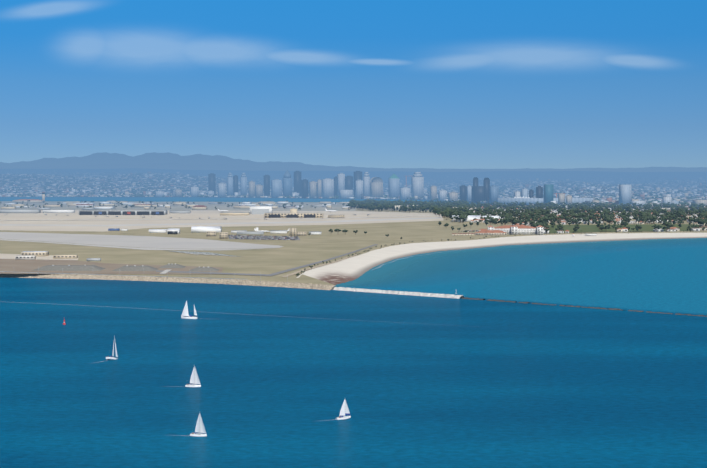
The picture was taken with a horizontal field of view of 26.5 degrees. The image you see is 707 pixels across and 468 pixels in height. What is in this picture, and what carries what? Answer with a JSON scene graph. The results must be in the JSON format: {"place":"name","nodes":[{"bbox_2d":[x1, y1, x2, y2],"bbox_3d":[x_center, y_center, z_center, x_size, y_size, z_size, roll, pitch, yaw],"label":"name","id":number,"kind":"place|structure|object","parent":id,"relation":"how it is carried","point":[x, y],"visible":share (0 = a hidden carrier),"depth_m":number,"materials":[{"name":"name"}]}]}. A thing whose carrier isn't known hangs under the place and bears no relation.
{"place":"outdoors","nodes":[
{"label":"outdoors","id":0,"kind":"place"},
{"bbox_2d":[0,259,222,273],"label":"runway","id":1,"kind":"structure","parent":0,"point":[11,266],"depth_m":2070.70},
{"bbox_2d":[0,272,334,289],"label":"riprap bank","id":2,"kind":"structure","parent":0,"point":[210,281],"depth_m":1873.58,"materials":[{"name":"beige stone"}]},
{"bbox_2d":[0,163,336,170],"bbox_3d":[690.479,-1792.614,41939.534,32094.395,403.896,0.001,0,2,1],"label":"mountains","id":3,"kind":"structure","parent":0,"point":[175,166],"depth_m":42031.47,"materials":[{"name":"blue stone"}]},
{"bbox_2d":[0,201,355,210],"bbox_3d":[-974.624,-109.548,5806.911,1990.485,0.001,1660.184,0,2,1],"label":"ground","id":4,"kind":"structure","parent":0,"point":[309,207],"depth_m":5511.74,"materials":[{"name":"grey concrete"}]},
{"bbox_2d":[0,192,357,278],"bbox_3d":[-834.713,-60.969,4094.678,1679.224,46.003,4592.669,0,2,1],"label":"buildings","id":5,"kind":"structure","parent":0,"point":[257,208],"depth_m":4286.61,"materials":[{"name":"beige paint"}]},
{"bbox_2d":[228,235,299,239],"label":"carpark asphalt","id":6,"kind":"structure","parent":0,"point":[259,237],"depth_m":3009.34,"materials":[{"name":"grey asphalt"}]},
{"bbox_2d":[156,244,377,275],"bbox_3d":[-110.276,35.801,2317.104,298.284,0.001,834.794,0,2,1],"label":"perimeter road","id":7,"kind":"structure","parent":0,"point":[279,272],"depth_m":1986.87,"materials":[{"name":"grey asphalt"}]},
{"bbox_2d":[106,220,458,241],"bbox_3d":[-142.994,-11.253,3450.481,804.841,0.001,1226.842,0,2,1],"label":"grass field","id":8,"kind":"structure","parent":0,"point":[376,232],"depth_m":3313.04,"materials":[{"name":"green plant"}]},
{"bbox_2d":[282,254,356,276],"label":"beach track","id":9,"kind":"structure","parent":0,"point":[316,266],"depth_m":2090.54,"materials":[{"name":"beige sand"}]},
{"bbox_2d":[0,197,706,467],"bbox_3d":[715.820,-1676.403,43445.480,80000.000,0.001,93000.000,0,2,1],"label":"sea water","id":10,"kind":"structure","parent":0,"point":[425,382],"depth_m":1056.99,"materials":[{"name":"blue liquid"}]},
{"bbox_2d":[106,335,117,359],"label":"sailboat","id":11,"kind":"object","parent":10,"relation":"on","point":[111,357],"visible":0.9,"depth_m":1100.70,"materials":[{"name":"white fabric"}]},
{"bbox_2d":[181,301,197,318],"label":"sailboat","id":12,"kind":"object","parent":10,"relation":"on","point":[185,315],"visible":0.92,"depth_m":1405.43,"materials":[{"name":"white fabric"}]},
{"bbox_2d":[185,364,200,386],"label":"sailboat","id":13,"kind":"object","parent":10,"relation":"on","point":[194,379],"visible":0.85,"depth_m":960.86,"materials":[{"name":"white fabric"}]},
{"bbox_2d":[190,413,206,436],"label":"sailboat","id":14,"kind":"object","parent":10,"relation":"on","point":[200,428],"visible":0.96,"depth_m":782.17,"materials":[{"name":"white fabric"}]},
{"bbox_2d":[336,399,350,419],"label":"sailboat","id":15,"kind":"object","parent":10,"relation":"on","point":[344,410],"visible":0.85,"depth_m":837.26,"materials":[{"name":"white fabric"}]},
{"bbox_2d":[331,287,706,316],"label":"breakwater","id":16,"kind":"object","parent":10,"relation":"in","point":[401,292],"visible":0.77,"depth_m":1651.15,"materials":[{"name":"grey stone"}]},
{"bbox_2d":[0,201,706,285],"bbox_3d":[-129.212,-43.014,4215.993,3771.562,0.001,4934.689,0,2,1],"label":"land","id":17,"kind":"structure","parent":0,"point":[291,254],"depth_m":2460.59,"materials":[{"name":"beige soil"}]},
{"bbox_2d":[0,254,77,259],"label":"magazine yard","id":18,"kind":"structure","parent":17,"relation":"on","point":[12,256],"depth_m":2310.09,"materials":[{"name":"beige concrete"}]},
{"bbox_2d":[0,239,247,249],"bbox_3d":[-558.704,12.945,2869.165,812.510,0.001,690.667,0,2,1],"label":"runway shoulder","id":19,"kind":"object","parent":17,"relation":"on","point":[124,247],"visible":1,"depth_m":2616.23},
{"bbox_2d":[0,232,283,248],"bbox_3d":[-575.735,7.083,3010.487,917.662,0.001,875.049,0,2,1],"label":"runway","id":20,"kind":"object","parent":17,"relation":"on","point":[148,241],"visible":1,"depth_m":2840.55,"materials":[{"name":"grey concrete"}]},
{"bbox_2d":[0,200,349,209],"bbox_3d":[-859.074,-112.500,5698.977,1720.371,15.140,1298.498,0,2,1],"label":"trees","id":21,"kind":"object","parent":17,"relation":"on","point":[343,204],"visible":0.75,"depth_m":5591.36,"materials":[{"name":"green plant"}]},
{"bbox_2d":[163,250,240,256],"bbox_3d":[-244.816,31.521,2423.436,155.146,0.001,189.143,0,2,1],"label":"bushes","id":22,"kind":"object","parent":17,"relation":"on","point":[189,252],"visible":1,"depth_m":2424.64,"materials":[{"name":"green plant"}]},
{"bbox_2d":[0,210,443,231],"bbox_3d":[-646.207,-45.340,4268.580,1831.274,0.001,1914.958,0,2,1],"label":"apron","id":23,"kind":"object","parent":17,"relation":"on","point":[193,216],"visible":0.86,"depth_m":4139.57,"materials":[{"name":"beige concrete"}]},
{"bbox_2d":[5,208,368,232],"bbox_3d":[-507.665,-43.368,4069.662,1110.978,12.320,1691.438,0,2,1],"label":"buildings","id":24,"kind":"structure","parent":23,"relation":"on","point":[289,228],"depth_m":4483.03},
{"bbox_2d":[0,217,440,225],"bbox_3d":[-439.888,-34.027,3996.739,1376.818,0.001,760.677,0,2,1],"label":"apron strip light","id":25,"kind":"object","parent":23,"relation":"on","point":[218,223],"visible":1,"depth_m":3821.49,"materials":[{"name":"concrete"}]},
{"bbox_2d":[113,215,440,219],"bbox_3d":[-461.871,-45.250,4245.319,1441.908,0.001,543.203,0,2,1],"label":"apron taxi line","id":26,"kind":"object","parent":23,"relation":"on","point":[272,218],"visible":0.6,"depth_m":4199.18,"materials":[{"name":"white paint"}]},
{"bbox_2d":[347,199,470,222],"bbox_3d":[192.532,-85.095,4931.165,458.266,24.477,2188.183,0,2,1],"label":"trees","id":27,"kind":"object","parent":17,"relation":"on","point":[444,208],"visible":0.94,"depth_m":5049.57,"materials":[{"name":"green plant"}]},
{"bbox_2d":[308,221,553,238],"bbox_3d":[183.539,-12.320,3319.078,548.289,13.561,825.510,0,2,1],"label":"trees","id":28,"kind":"object","parent":17,"relation":"on","point":[439,223],"visible":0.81,"depth_m":3338.38,"materials":[{"name":"green plant"}]},
{"bbox_2d":[295,230,690,275],"bbox_3d":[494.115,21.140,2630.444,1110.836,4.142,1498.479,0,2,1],"label":"shrubs","id":29,"kind":"object","parent":17,"relation":"on","point":[404,243],"visible":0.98,"depth_m":2492.07,"materials":[{"name":"green plant"}]},
{"bbox_2d":[390,205,674,236],"bbox_3d":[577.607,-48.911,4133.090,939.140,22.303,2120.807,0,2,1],"label":"hotel buildings","id":30,"kind":"structure","parent":17,"relation":"on","point":[514,229],"depth_m":3155.91,"materials":[{"name":"white tile"}]},
{"bbox_2d":[468,201,706,231],"bbox_3d":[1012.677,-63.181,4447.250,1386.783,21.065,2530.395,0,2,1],"label":"trees","id":31,"kind":"object","parent":17,"relation":"on","point":[532,212],"visible":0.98,"depth_m":4242.17,"materials":[{"name":"green plant"}]},
{"bbox_2d":[469,204,706,233],"bbox_3d":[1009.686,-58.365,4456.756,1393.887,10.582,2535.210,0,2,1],"label":"houses","id":32,"kind":"structure","parent":17,"relation":"on","point":[671,229],"depth_m":3819.68,"materials":[{"name":"beige tile"}]},
{"bbox_2d":[0,168,706,199],"bbox_3d":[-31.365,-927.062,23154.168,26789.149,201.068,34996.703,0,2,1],"label":"mainland terrain","id":33,"kind":"structure","parent":0,"point":[554,175],"depth_m":18044.44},
{"bbox_2d":[0,170,706,206],"bbox_3d":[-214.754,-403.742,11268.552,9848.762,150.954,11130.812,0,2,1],"label":"city blocks","id":34,"kind":"structure","parent":33,"relation":"on","point":[656,197],"depth_m":9352.70,"materials":[{"name":"concrete"}]},
{"bbox_2d":[155,170,706,205],"bbox_3d":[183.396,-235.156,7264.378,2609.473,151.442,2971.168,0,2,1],"label":"city skyline","id":35,"kind":"structure","parent":33,"relation":"on","point":[340,185],"depth_m":7470.98,"materials":[{"name":"white concrete"}]},
{"bbox_2d":[0,152,706,171],"bbox_3d":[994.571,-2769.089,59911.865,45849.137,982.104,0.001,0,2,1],"label":"mountains","id":36,"kind":"structure","parent":0,"point":[114,158],"depth_m":60010.86,"materials":[{"name":"blue stone"}]},
{"bbox_2d":[0,0,706,168],"label":"sky","id":37,"kind":"structure","parent":0,"point":[436,84],"materials":[{"name":"blue"}]},
{"bbox_2d":[296,233,706,284],"bbox_3d":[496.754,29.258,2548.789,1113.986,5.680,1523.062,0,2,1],"label":"beach","id":38,"kind":"structure","parent":0,"point":[347,270],"depth_m":2697.04,"materials":[{"name":"beige sand"}]},
{"bbox_2d":[336,238,706,286],"bbox_3d":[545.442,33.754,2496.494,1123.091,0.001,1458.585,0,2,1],"label":"shallow water","id":39,"kind":"structure","parent":0,"point":[398,267],"depth_m":2349.75,"materials":[{"name":"teal liquid"}]},
{"bbox_2d":[549,224,695,232],"bbox_3d":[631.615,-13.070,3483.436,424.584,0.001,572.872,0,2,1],"label":"buildings","id":40,"kind":"structure","parent":0,"point":[595,228],"depth_m":3475.11,"materials":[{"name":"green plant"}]}
]}

